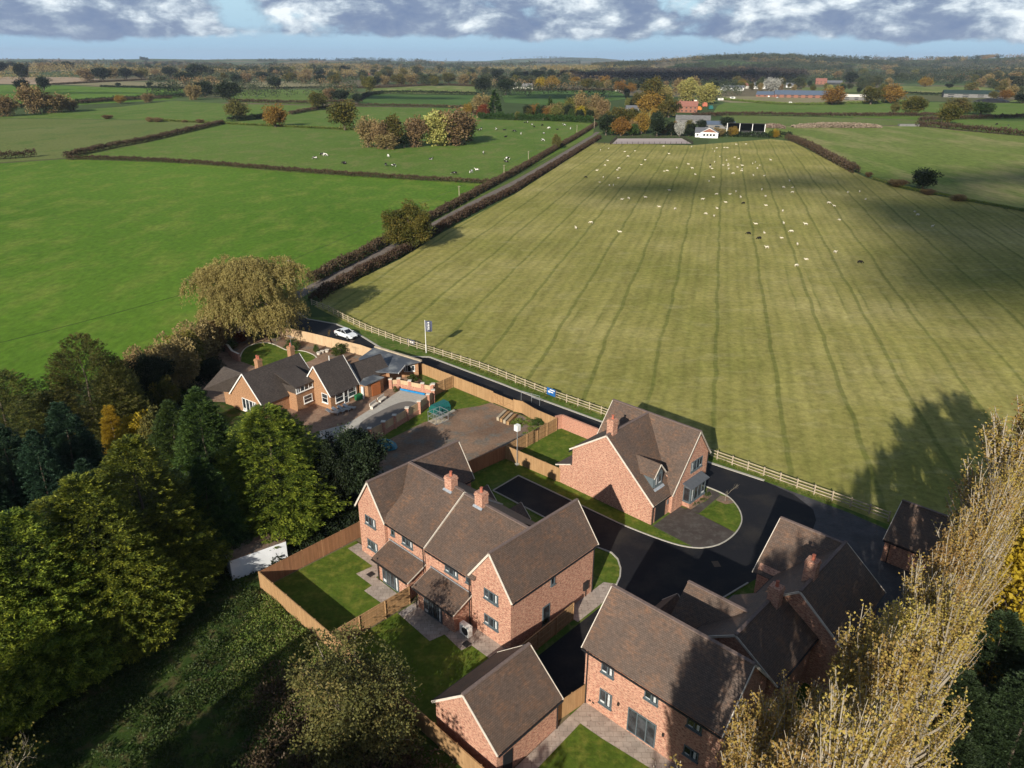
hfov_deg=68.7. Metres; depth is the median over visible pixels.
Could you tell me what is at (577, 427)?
brick wall
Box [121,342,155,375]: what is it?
bare shrub
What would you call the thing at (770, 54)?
distant woodland
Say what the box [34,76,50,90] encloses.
dark tree
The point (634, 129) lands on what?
green tree
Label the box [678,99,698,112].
farmhouse
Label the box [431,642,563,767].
brick garage
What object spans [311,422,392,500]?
evergreen tree
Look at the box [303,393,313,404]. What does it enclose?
window
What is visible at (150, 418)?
maple tree
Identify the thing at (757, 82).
tree
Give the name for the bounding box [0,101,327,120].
field
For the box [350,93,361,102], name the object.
dark tree
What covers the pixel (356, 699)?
cherry tree
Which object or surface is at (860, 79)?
tree
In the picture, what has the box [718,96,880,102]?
paddock
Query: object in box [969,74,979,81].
oak tree
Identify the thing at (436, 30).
sky
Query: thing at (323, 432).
pool terrace
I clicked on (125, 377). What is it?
conifer tree
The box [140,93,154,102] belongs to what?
bare tree
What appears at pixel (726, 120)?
dark tree
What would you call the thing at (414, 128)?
bare tree
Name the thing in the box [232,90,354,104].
field
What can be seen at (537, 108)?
conifer tree
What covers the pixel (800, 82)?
tree
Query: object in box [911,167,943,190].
dark tree
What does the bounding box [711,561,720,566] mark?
manhole cover
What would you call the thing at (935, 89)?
field
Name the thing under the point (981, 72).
tree
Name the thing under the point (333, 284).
hedge
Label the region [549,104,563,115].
ash tree
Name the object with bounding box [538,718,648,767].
lawn
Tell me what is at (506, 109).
ground
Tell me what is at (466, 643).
drain cover
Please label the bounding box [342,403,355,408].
sun lounger
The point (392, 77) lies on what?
oak tree
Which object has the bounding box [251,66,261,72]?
tree
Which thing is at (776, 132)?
autumn tree
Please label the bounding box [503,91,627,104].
field
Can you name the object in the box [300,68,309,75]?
bare tree
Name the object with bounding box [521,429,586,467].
lawn
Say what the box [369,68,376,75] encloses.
dark tree
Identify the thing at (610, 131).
green tree
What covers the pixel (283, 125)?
hedge
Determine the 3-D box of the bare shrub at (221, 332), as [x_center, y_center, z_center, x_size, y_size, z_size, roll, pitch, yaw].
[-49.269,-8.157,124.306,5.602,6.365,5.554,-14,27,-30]
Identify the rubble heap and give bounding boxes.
[766,123,785,128]
[791,122,882,127]
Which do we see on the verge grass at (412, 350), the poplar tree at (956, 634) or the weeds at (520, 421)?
the poplar tree at (956, 634)
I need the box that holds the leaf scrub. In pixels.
[237,659,456,767]
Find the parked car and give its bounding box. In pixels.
[334,327,357,339]
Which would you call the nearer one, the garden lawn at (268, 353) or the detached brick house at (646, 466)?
the detached brick house at (646, 466)
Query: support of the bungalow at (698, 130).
on the ground at (506, 109)
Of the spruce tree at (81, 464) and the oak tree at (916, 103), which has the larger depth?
the oak tree at (916, 103)
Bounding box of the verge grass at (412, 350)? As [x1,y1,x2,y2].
[276,316,1023,766]
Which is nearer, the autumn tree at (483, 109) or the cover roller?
the cover roller
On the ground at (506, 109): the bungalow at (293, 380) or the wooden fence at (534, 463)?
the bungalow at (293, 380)
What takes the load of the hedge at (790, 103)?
on the field at (1003, 108)
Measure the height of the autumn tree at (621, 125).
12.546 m
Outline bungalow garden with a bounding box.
[197,335,435,440]
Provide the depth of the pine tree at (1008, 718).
48.03 m
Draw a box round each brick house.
[555,399,711,524]
[581,584,771,767]
[815,77,826,83]
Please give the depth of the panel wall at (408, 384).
110.37 m
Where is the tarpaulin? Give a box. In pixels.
[377,439,397,451]
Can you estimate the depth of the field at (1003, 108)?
741.13 m
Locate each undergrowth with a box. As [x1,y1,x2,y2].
[69,353,225,480]
[207,495,358,583]
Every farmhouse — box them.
[513,83,532,88]
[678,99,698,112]
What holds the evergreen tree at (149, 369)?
on the wood floor
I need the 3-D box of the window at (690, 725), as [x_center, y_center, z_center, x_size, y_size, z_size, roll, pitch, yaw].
[12.074,22.672,49.620,1.240,0.855,0.190,21,31,39]
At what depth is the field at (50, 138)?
479.37 m
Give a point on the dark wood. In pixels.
(691, 73)
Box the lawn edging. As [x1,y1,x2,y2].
[240,342,316,357]
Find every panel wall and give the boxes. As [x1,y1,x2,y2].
[367,383,434,439]
[388,377,431,392]
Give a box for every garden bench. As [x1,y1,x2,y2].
[369,399,378,408]
[377,394,385,402]
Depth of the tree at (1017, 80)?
1399.03 m
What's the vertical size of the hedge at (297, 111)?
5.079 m
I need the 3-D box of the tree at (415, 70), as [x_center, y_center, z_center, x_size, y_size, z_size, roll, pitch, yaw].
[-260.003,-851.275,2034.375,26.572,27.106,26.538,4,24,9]
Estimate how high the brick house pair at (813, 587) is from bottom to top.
10.160 m
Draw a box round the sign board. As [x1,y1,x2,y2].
[547,387,554,396]
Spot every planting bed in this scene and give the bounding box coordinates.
[682,493,711,508]
[716,496,733,503]
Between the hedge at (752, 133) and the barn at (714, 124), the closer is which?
the hedge at (752, 133)
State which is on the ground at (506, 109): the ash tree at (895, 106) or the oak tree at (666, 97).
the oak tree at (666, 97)
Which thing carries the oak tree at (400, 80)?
on the ground at (506, 109)
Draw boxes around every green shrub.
[219,336,238,351]
[283,338,300,350]
[313,344,318,351]
[330,342,347,355]
[405,373,419,381]
[529,417,543,425]
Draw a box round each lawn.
[241,343,314,365]
[274,541,417,631]
[346,599,487,724]
[471,459,634,522]
[492,491,619,583]
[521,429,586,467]
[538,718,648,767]
[620,517,695,548]
[699,501,740,531]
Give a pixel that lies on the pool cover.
(373, 420)
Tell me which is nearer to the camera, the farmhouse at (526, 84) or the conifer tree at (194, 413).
the conifer tree at (194, 413)
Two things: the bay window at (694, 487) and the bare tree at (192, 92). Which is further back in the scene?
the bare tree at (192, 92)
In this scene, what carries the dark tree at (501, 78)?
on the ground at (506, 109)
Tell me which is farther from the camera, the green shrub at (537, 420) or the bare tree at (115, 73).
the bare tree at (115, 73)
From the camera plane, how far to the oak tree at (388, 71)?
1795.69 m
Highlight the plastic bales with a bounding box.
[898,124,919,125]
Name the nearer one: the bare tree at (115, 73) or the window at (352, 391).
the window at (352, 391)
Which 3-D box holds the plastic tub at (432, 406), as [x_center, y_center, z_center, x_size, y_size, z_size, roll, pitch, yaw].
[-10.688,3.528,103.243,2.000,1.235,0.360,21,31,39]
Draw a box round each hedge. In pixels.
[0,148,36,158]
[15,91,219,107]
[51,77,174,84]
[62,119,223,157]
[64,154,488,183]
[78,95,171,102]
[99,85,329,88]
[162,118,358,129]
[226,98,361,103]
[226,112,263,120]
[289,103,463,114]
[304,122,597,283]
[307,134,601,301]
[337,83,471,88]
[361,90,478,98]
[477,111,594,122]
[518,88,613,90]
[691,111,938,116]
[692,130,770,137]
[716,97,922,104]
[772,130,792,137]
[785,133,860,172]
[871,177,1023,211]
[904,91,1014,94]
[915,119,1023,135]
[918,113,1023,120]
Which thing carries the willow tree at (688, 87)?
on the ground at (506, 109)
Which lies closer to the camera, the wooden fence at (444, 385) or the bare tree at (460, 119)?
the wooden fence at (444, 385)
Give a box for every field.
[0,77,99,83]
[0,85,184,104]
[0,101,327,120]
[0,118,208,161]
[0,159,481,395]
[55,81,330,88]
[71,107,593,182]
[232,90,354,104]
[358,94,476,106]
[373,85,475,93]
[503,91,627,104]
[713,102,1023,133]
[722,115,918,125]
[765,126,1023,207]
[802,87,864,92]
[901,86,997,94]
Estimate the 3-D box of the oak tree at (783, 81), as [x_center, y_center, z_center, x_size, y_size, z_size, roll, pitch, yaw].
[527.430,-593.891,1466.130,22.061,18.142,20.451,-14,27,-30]
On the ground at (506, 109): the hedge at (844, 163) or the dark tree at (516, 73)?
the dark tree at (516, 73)
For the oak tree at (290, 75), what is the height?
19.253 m
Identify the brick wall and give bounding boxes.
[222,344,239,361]
[555,414,598,438]
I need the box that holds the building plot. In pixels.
[338,389,541,484]
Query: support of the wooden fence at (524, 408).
on the verge grass at (412, 350)
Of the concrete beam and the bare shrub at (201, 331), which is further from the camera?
the bare shrub at (201, 331)
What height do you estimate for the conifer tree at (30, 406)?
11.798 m
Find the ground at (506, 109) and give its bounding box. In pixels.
[0,57,1023,767]
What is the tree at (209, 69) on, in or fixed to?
on the ground at (506, 109)
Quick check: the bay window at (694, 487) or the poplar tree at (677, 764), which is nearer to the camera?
the poplar tree at (677, 764)
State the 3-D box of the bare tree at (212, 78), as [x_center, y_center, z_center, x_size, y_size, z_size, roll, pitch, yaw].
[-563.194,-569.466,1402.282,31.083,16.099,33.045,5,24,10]
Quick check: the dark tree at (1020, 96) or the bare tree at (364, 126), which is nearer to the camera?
the bare tree at (364, 126)
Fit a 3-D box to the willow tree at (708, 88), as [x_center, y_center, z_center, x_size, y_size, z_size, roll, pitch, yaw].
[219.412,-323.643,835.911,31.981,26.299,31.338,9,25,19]
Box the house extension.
[700,127,718,137]
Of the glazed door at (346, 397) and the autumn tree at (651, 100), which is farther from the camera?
the autumn tree at (651, 100)
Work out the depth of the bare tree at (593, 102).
609.58 m
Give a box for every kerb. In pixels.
[295,311,764,480]
[493,475,741,548]
[596,545,620,584]
[723,582,748,597]
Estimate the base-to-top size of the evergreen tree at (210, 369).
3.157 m
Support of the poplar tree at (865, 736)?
on the ground at (506, 109)
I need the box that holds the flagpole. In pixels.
[425,321,431,352]
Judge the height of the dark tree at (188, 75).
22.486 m
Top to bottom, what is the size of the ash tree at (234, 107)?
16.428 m
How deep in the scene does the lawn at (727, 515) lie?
80.80 m
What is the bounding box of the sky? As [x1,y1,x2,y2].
[0,0,1023,60]
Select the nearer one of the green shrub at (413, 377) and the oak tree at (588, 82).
the green shrub at (413, 377)
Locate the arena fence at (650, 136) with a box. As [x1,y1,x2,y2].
[610,135,692,143]
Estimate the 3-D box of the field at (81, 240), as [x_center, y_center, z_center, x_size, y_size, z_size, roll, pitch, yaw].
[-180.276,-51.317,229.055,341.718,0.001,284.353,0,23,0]
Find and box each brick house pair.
[354,440,598,648]
[671,516,885,723]
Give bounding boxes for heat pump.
[459,620,471,637]
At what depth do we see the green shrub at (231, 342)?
124.86 m
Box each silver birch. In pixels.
[674,120,685,136]
[763,77,782,90]
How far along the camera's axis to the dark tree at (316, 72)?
1844.25 m
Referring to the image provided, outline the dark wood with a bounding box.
[570,65,811,83]
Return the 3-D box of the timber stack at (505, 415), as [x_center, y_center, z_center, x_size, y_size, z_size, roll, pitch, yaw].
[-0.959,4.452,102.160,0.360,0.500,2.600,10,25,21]
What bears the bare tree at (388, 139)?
on the field at (278, 146)
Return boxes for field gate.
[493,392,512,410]
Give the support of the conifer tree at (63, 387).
on the wood floor
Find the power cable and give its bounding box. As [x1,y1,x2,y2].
[0,261,286,342]
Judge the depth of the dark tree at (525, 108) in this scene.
623.02 m
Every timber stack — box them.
[497,410,506,420]
[500,411,509,421]
[503,412,512,423]
[506,414,516,424]
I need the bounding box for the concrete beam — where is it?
[437,409,454,418]
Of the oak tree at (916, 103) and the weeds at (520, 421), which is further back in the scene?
the oak tree at (916, 103)
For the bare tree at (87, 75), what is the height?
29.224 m
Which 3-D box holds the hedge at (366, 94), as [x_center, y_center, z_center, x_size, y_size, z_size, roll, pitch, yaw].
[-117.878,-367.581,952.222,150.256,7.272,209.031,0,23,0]
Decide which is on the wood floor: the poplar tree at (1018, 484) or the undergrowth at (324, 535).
the undergrowth at (324, 535)
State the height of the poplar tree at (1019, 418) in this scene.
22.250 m
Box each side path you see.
[515,716,579,767]
[574,582,615,621]
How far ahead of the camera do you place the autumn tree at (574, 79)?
1366.13 m
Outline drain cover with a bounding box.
[462,640,470,647]
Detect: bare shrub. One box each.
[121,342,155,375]
[147,331,201,394]
[171,318,221,359]
[203,316,230,351]
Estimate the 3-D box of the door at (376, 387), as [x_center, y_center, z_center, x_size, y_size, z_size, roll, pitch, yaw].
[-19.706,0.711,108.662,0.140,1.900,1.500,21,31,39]
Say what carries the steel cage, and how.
on the building plot
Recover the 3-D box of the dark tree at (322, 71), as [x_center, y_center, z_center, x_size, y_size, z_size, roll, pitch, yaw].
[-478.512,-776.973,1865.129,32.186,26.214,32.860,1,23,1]
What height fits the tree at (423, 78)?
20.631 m
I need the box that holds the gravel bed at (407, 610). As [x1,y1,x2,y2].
[398,605,415,616]
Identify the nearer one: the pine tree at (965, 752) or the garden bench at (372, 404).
the pine tree at (965, 752)
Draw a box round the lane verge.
[102,132,602,452]
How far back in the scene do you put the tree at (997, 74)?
1645.35 m
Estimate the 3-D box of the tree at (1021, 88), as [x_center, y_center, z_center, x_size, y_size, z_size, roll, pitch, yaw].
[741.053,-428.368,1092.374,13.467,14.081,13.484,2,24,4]
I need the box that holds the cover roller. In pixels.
[400,388,424,394]
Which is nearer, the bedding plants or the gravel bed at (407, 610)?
the gravel bed at (407, 610)
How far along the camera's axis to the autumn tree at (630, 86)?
1105.19 m
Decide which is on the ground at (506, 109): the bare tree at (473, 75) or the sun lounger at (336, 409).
the bare tree at (473, 75)
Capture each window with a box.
[242,397,255,411]
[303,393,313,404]
[321,393,327,403]
[335,392,344,403]
[348,386,356,397]
[364,514,376,530]
[367,538,377,552]
[401,537,413,550]
[404,365,414,371]
[444,562,458,580]
[483,587,498,607]
[483,613,498,632]
[550,576,555,587]
[597,688,611,711]
[599,661,614,680]
[642,691,658,707]
[681,744,698,764]
[682,471,709,507]
[685,718,701,736]
[690,455,702,473]
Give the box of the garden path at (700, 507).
[684,488,719,512]
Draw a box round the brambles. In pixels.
[0,572,283,767]
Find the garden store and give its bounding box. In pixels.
[359,375,383,398]
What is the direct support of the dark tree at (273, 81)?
on the ground at (506, 109)
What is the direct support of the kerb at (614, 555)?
on the lawn at (606, 567)
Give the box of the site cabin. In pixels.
[225,530,287,579]
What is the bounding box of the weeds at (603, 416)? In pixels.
[410,344,832,503]
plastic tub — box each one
[429,404,439,415]
[438,401,446,412]
[442,399,450,410]
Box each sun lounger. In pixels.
[325,408,338,415]
[331,406,344,411]
[336,405,350,411]
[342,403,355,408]
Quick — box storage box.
[354,393,362,400]
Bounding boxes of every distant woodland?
[0,61,667,79]
[4,54,1023,99]
[28,53,1023,92]
[114,59,1023,82]
[286,52,1023,70]
[580,55,1022,78]
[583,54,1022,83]
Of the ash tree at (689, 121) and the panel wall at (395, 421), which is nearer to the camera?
the panel wall at (395, 421)
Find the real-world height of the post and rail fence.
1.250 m
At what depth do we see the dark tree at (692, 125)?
488.13 m
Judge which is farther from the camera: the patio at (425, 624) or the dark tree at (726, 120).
the dark tree at (726, 120)
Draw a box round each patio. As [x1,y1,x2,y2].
[348,543,396,602]
[398,600,504,657]
[570,703,678,767]
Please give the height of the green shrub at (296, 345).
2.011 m
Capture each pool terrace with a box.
[319,394,425,438]
[334,390,425,431]
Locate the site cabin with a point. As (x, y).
(255, 554)
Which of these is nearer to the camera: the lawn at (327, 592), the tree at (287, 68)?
the lawn at (327, 592)
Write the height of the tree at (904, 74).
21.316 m
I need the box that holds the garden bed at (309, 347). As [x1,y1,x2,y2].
[232,330,361,363]
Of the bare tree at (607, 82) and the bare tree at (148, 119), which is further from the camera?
the bare tree at (607, 82)
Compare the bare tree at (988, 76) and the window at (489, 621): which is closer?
the window at (489, 621)
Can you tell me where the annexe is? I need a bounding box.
[349,354,387,392]
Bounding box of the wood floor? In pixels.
[0,375,461,767]
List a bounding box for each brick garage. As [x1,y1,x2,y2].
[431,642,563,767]
[881,499,956,579]
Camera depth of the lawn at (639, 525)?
78.17 m
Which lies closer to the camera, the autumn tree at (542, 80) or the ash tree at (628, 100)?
the ash tree at (628, 100)
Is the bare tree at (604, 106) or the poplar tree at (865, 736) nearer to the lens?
the poplar tree at (865, 736)
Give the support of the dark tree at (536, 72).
on the ground at (506, 109)
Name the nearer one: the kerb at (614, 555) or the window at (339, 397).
the kerb at (614, 555)
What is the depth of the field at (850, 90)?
1277.04 m
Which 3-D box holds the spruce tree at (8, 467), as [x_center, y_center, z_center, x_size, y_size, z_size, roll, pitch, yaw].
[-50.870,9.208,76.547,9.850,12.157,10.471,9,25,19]
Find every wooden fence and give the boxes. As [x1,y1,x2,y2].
[258,445,504,588]
[259,571,483,767]
[263,322,370,355]
[332,586,410,640]
[418,363,492,402]
[435,376,452,394]
[505,418,559,481]
[513,399,555,424]
[521,603,573,650]
[558,683,585,720]
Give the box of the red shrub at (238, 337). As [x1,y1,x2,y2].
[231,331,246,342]
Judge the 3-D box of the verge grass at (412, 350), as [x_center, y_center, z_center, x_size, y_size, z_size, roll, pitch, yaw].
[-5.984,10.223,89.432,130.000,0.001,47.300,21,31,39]
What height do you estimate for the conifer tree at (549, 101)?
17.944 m
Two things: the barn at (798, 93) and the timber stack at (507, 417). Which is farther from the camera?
the barn at (798, 93)
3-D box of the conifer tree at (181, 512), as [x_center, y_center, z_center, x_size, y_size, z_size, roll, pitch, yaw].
[-32.555,11.933,65.409,14.570,16.186,15.401,-9,25,-20]
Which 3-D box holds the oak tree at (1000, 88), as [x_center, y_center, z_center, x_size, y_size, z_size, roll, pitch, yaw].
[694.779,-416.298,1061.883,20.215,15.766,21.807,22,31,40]
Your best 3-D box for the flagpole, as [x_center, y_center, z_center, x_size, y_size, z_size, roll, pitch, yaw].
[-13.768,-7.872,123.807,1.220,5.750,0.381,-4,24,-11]
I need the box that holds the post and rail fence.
[311,300,890,521]
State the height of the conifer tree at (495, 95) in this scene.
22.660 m
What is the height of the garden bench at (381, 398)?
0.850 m
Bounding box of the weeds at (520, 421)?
[510,417,539,434]
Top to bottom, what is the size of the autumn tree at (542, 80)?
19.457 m
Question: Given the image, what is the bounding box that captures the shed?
[625,105,638,110]
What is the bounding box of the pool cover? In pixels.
[359,401,415,430]
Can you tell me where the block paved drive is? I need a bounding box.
[770,483,926,624]
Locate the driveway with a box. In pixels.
[653,507,734,546]
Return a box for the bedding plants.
[692,492,711,505]
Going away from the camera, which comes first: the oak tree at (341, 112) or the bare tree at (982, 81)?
the oak tree at (341, 112)
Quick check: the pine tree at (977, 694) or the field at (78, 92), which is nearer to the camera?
the pine tree at (977, 694)
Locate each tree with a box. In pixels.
[0,61,7,71]
[0,94,20,116]
[0,368,71,469]
[0,423,56,508]
[0,477,26,533]
[0,506,147,726]
[0,543,91,740]
[0,722,48,767]
[6,62,19,67]
[9,495,114,599]
[11,78,29,90]
[11,82,44,113]
[12,62,29,79]
[12,471,195,675]
[13,428,71,507]
[33,401,121,492]
[34,62,56,71]
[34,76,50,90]
[34,92,70,112]
[35,332,151,446]
[61,61,75,70]
[63,98,79,110]
[70,458,96,496]
[72,67,96,80]
[78,433,234,619]
[89,355,155,434]
[90,66,114,80]
[99,405,130,455]
[102,115,113,118]
[105,409,151,468]
[107,66,118,77]
[114,94,125,103]
[116,349,177,406]
[117,67,135,78]
[133,70,146,77]
[137,404,173,452]
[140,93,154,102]
[140,399,207,495]
[145,117,152,121]
[145,480,233,573]
[146,375,181,408]
[150,69,162,76]
[152,117,162,121]
[160,66,179,76]
[163,329,207,364]
[169,385,259,495]
[172,71,193,83]
[178,252,315,343]
[178,457,256,569]
[181,84,201,99]
[184,63,207,78]
[184,455,215,495]
[192,80,213,97]
[194,358,224,379]
[204,75,220,82]
[205,66,213,75]
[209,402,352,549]
[213,80,242,101]
[219,73,228,80]
[222,98,251,119]
[230,74,241,81]
[235,65,244,70]
[241,72,252,82]
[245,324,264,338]
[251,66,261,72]
[255,71,267,78]
[261,102,288,126]
[265,76,281,88]
[267,66,280,74]
[280,66,294,72]
[282,73,296,81]
[283,619,425,767]
[297,73,311,82]
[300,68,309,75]
[301,439,354,512]
[307,91,327,109]
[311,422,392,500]
[312,69,321,74]
[313,67,325,74]
[313,74,325,82]
[322,87,335,99]
[325,98,359,129]
[327,70,335,76]
[328,73,341,84]
[329,89,349,99]
[337,65,357,74]
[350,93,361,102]
[354,115,377,147]
[356,72,366,81]
[360,76,376,91]
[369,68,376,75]
[370,119,388,148]
[372,76,382,84]
[373,131,399,149]
[378,69,386,75]
[379,75,390,84]
[379,198,435,247]
[380,112,404,147]
[385,68,392,76]
[390,74,402,84]
[394,75,406,84]
[398,68,407,77]
[398,134,412,147]
[403,73,419,83]
[403,114,429,147]
[412,65,420,73]
[415,74,430,83]
[422,109,457,145]
[428,75,438,85]
[429,106,480,145]
[437,65,444,73]
[441,72,456,82]
[456,73,469,84]
[462,102,473,112]
[462,115,476,140]
[470,73,477,80]
[470,93,491,112]
[472,76,491,92]
[475,104,489,114]
[482,66,489,72]
[482,73,491,80]
[487,89,502,115]
[491,69,504,77]
[496,76,507,83]
[496,78,515,94]
[509,71,523,76]
[513,67,521,71]
[520,75,535,82]
[522,104,532,114]
[525,108,532,113]
[529,69,545,78]
[530,103,538,114]
[534,76,546,87]
[535,104,539,114]
[538,107,545,119]
[542,106,550,115]
[545,75,560,88]
[546,96,552,107]
[547,69,555,75]
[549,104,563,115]
[551,133,561,146]
[556,102,564,113]
[561,75,569,81]
[562,96,576,110]
[562,103,574,118]
[567,108,575,120]
[568,77,580,84]
[574,90,590,109]
[575,105,585,116]
[575,109,584,120]
[581,78,594,88]
[585,93,600,116]
[585,109,594,115]
[589,106,599,118]
[593,81,600,88]
[596,97,610,115]
[597,113,616,134]
[599,75,610,82]
[603,80,611,88]
[607,123,616,134]
[608,116,631,135]
[611,77,619,83]
[612,106,638,121]
[613,80,627,92]
[625,97,631,104]
[627,82,636,92]
[628,123,639,135]
[631,92,643,104]
[634,109,650,133]
[635,90,665,113]
[638,77,645,85]
[640,75,664,98]
[649,115,669,135]
[650,107,658,116]
[650,110,664,118]
[652,754,684,767]
[657,84,674,98]
[657,99,682,117]
[661,94,671,100]
[666,121,677,134]
[671,77,686,93]
[675,77,698,100]
[683,128,694,135]
[685,119,694,129]
[686,122,695,131]
[691,75,700,86]
[694,82,721,103]
[696,119,706,126]
[706,80,719,88]
[713,127,725,136]
[715,686,790,767]
[719,116,734,127]
[726,126,738,136]
[728,71,739,82]
[746,730,837,767]
[748,82,754,90]
[754,79,763,90]
[756,669,832,767]
[757,83,762,90]
[773,129,779,137]
[777,77,785,83]
[792,77,804,87]
[798,665,900,767]
[806,599,897,767]
[821,86,847,104]
[833,71,841,78]
[835,611,936,767]
[843,71,858,82]
[851,595,932,767]
[854,76,867,86]
[860,86,885,103]
[865,172,873,176]
[865,549,959,719]
[868,77,876,83]
[874,75,883,86]
[881,83,907,102]
[886,69,894,76]
[886,77,893,85]
[887,178,911,186]
[890,101,899,112]
[890,578,987,767]
[896,72,907,81]
[898,95,929,112]
[905,508,987,730]
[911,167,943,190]
[913,724,987,767]
[918,76,934,86]
[919,666,1005,767]
[920,188,935,194]
[924,404,1023,596]
[926,503,1004,698]
[936,103,964,123]
[939,97,974,114]
[945,461,1023,699]
[948,668,1023,767]
[949,194,967,201]
[951,609,1023,747]
[964,82,979,89]
[968,101,997,113]
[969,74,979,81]
[970,459,1023,649]
[971,69,985,77]
[972,519,1023,693]
[976,77,986,86]
[982,73,994,78]
[984,394,1023,568]
[986,78,995,87]
[988,91,999,97]
[990,70,1003,78]
[991,81,999,88]
[995,85,1007,90]
[998,89,1015,98]
[999,78,1012,87]
[1003,75,1021,85]
[1005,84,1019,96]
[1008,71,1022,76]
[1012,75,1023,85]
[1014,93,1023,102]
[1016,85,1023,93]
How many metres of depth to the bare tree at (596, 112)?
611.06 m
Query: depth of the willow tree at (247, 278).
125.70 m
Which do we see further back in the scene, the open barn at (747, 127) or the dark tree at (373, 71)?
the dark tree at (373, 71)
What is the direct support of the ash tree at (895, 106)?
on the field at (1003, 108)
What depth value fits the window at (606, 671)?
54.22 m
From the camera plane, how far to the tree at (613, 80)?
1355.09 m
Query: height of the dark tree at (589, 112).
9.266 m
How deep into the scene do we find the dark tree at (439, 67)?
2588.78 m
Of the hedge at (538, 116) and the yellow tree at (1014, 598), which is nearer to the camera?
the yellow tree at (1014, 598)
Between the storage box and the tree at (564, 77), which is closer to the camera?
the storage box
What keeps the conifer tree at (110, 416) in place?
on the wood floor
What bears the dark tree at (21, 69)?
on the field at (52, 79)
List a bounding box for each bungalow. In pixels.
[203,335,359,417]
[695,127,706,136]
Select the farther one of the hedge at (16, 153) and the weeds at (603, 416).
the hedge at (16, 153)
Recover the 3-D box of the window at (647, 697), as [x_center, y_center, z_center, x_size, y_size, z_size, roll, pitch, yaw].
[9.616,21.725,51.773,1.240,0.825,0.190,21,31,39]
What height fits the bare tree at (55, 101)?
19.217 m
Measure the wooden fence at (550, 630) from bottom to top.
1.960 m
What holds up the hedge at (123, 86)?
on the field at (291, 84)
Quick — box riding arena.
[612,138,690,143]
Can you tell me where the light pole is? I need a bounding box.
[514,423,520,465]
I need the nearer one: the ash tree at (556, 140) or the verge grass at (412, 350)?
the verge grass at (412, 350)
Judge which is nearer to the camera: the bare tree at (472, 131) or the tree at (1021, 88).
the bare tree at (472, 131)
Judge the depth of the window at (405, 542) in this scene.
68.70 m
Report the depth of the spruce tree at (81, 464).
72.85 m
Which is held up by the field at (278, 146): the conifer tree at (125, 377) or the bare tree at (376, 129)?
the bare tree at (376, 129)
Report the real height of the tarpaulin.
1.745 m
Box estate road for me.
[262,312,815,697]
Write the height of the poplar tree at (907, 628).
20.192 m
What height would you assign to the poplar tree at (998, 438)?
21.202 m
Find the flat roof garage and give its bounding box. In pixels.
[358,346,421,384]
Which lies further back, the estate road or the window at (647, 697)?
the estate road
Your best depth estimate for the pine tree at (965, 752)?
45.15 m
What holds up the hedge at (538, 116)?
on the field at (278, 146)
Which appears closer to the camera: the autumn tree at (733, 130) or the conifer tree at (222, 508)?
the conifer tree at (222, 508)
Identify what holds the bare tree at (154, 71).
on the ground at (506, 109)
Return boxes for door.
[343,390,348,402]
[371,381,380,395]
[382,568,399,591]
[423,597,442,623]
[503,748,512,767]
[542,603,549,626]
[626,707,656,748]
[654,498,665,521]
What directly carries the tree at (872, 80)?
on the ground at (506, 109)
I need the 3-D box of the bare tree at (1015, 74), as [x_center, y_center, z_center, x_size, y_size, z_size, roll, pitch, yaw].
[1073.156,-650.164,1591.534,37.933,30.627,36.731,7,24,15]
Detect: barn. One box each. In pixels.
[675,115,710,123]
[700,120,735,128]
[726,123,765,135]
[756,91,773,96]
[774,90,829,97]
[827,80,842,84]
[844,94,864,99]
[941,90,1001,97]
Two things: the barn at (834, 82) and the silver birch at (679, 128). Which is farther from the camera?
the barn at (834, 82)
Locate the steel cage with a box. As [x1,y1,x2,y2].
[428,406,448,424]
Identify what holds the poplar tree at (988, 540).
on the ground at (506, 109)
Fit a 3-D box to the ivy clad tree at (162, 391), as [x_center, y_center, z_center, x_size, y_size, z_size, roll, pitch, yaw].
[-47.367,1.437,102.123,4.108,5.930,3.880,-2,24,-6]
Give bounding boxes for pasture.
[314,139,1023,524]
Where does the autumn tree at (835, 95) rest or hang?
on the field at (1003, 108)
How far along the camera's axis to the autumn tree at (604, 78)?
1350.43 m
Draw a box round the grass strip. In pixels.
[375,388,489,439]
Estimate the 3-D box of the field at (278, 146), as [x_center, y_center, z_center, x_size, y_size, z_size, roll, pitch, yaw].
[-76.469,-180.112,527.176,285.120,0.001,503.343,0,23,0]
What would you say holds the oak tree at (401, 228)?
on the ground at (506, 109)
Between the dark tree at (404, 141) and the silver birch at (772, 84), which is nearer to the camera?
the dark tree at (404, 141)
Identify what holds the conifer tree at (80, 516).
on the wood floor
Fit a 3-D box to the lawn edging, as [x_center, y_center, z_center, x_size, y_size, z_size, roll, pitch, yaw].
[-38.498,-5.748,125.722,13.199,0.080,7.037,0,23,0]
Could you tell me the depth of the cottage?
1220.37 m
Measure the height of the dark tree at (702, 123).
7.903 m
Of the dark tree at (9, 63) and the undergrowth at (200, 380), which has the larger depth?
the dark tree at (9, 63)
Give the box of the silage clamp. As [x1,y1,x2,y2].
[973,98,1009,102]
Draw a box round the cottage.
[721,85,744,90]
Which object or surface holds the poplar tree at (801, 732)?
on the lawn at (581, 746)
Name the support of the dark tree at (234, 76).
on the field at (291, 84)
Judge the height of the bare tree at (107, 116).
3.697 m
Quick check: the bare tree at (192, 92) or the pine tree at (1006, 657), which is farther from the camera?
the bare tree at (192, 92)

